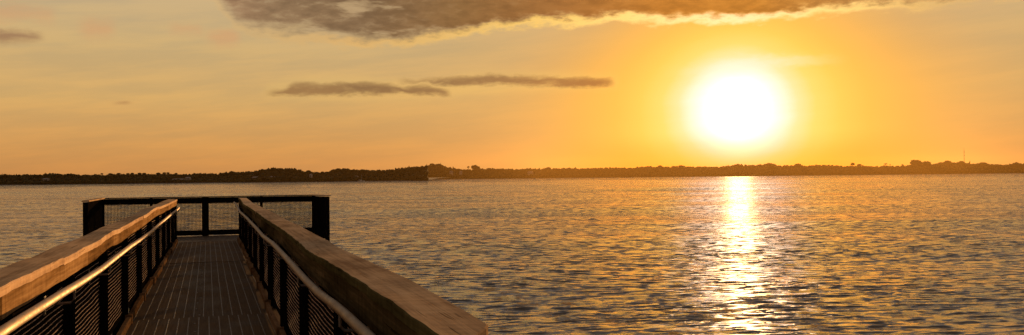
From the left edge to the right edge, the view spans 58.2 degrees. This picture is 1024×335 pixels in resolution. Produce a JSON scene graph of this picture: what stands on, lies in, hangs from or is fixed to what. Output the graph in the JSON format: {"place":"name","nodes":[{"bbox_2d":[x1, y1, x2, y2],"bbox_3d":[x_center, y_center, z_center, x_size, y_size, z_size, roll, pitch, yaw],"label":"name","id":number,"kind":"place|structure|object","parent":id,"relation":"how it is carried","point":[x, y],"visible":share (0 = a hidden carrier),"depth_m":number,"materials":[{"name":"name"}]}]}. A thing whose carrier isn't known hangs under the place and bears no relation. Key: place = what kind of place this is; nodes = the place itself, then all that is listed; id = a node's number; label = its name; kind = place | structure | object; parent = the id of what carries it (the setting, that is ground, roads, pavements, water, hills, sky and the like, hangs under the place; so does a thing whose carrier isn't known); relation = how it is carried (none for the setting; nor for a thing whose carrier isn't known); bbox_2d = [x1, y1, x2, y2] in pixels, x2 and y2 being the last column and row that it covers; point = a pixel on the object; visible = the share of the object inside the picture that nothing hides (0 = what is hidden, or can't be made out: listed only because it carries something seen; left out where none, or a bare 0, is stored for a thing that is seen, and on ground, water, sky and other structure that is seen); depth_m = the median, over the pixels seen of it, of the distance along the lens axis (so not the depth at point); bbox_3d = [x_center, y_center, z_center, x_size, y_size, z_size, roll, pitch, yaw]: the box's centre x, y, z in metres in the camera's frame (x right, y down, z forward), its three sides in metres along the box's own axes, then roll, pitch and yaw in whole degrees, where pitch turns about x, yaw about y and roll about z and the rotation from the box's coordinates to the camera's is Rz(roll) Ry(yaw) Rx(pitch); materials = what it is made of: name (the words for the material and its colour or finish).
{"place":"outdoors","nodes":[
{"label":"outdoors","id":0,"kind":"place"},
{"bbox_2d":[0,177,448,184],"bbox_3d":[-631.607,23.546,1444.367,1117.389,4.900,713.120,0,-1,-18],"label":"shore terrain","id":1,"kind":"structure","parent":0,"point":[430,179],"depth_m":1235.12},
{"bbox_2d":[0,165,428,183],"bbox_3d":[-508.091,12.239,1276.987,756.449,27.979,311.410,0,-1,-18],"label":"treeline","id":2,"kind":"object","parent":1,"relation":"on","point":[338,174],"visible":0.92,"depth_m":1261.51,"materials":[{"name":"green plant"}]},
{"bbox_2d":[0,173,1023,334],"bbox_3d":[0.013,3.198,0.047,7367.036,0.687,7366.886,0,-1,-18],"label":"water","id":3,"kind":"structure","parent":0,"point":[925,254],"depth_m":43.01,"materials":[{"name":"brown liquid"}]},
{"bbox_2d":[125,241,279,334],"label":"pier walkway","id":4,"kind":"structure","parent":3,"relation":"in","point":[203,288],"depth_m":11.98,"materials":[{"name":"brown wood"}]},
{"bbox_2d":[0,199,179,334],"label":"pier railing","id":5,"kind":"object","parent":4,"relation":"on","point":[101,281],"visible":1,"depth_m":7.33,"materials":[{"name":"black paint"}]},
{"bbox_2d":[233,198,487,334],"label":"pier railing","id":6,"kind":"object","parent":4,"relation":"on","point":[312,283],"visible":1,"depth_m":5.42,"materials":[{"name":"black paint"}]},
{"bbox_2d":[177,235,238,242],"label":"pier platform","id":7,"kind":"structure","parent":3,"relation":"in","point":[211,238],"depth_m":24.31,"materials":[{"name":"brown wood"}]},
{"bbox_2d":[81,194,330,241],"bbox_3d":[-7.673,1.477,23.843,5.933,1.420,3.850,0,-1,-18],"label":"platform fence","id":8,"kind":"object","parent":7,"relation":"on","point":[94,213],"visible":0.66,"depth_m":25.44,"materials":[{"name":"black paint"}]},
{"bbox_2d":[0,0,1023,174],"label":"sky","id":9,"kind":"structure","parent":0,"point":[88,87],"materials":[{"name":"orange"}]},
{"bbox_2d":[483,173,1002,178],"bbox_3d":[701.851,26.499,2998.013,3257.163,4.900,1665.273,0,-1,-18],"label":"shore terrain","id":10,"kind":"structure","parent":0,"point":[768,175],"depth_m":2654.94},
{"bbox_2d":[471,165,478,173],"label":"broadleaf tree","id":11,"kind":"object","parent":10,"relation":"on","point":[475,167],"visible":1,"depth_m":2672.73,"materials":[{"name":"green plant"}]},
{"bbox_2d":[398,162,1023,178],"bbox_3d":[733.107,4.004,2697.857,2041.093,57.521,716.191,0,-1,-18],"label":"treeline","id":12,"kind":"object","parent":10,"relation":"on","point":[442,172],"visible":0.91,"depth_m":2680.12,"materials":[{"name":"green plant"}]},
{"bbox_2d":[765,163,774,168],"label":"broadleaf tree","id":13,"kind":"object","parent":10,"relation":"on","point":[769,165],"visible":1,"depth_m":2671.66,"materials":[{"name":"green plant"}]},
{"bbox_2d":[910,160,922,169],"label":"broadleaf tree","id":14,"kind":"object","parent":10,"relation":"on","point":[916,162],"visible":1,"depth_m":2670.20,"materials":[{"name":"green plant"}]},
{"bbox_2d":[922,161,930,167],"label":"broadleaf tree","id":15,"kind":"object","parent":10,"relation":"on","point":[926,163],"visible":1,"depth_m":2672.32,"materials":[{"name":"green plant"}]},
{"bbox_2d":[1011,162,1021,168],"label":"broadleaf tree","id":16,"kind":"object","parent":10,"relation":"on","point":[1016,164],"visible":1,"depth_m":2670.32,"materials":[{"name":"green plant"}]}
]}

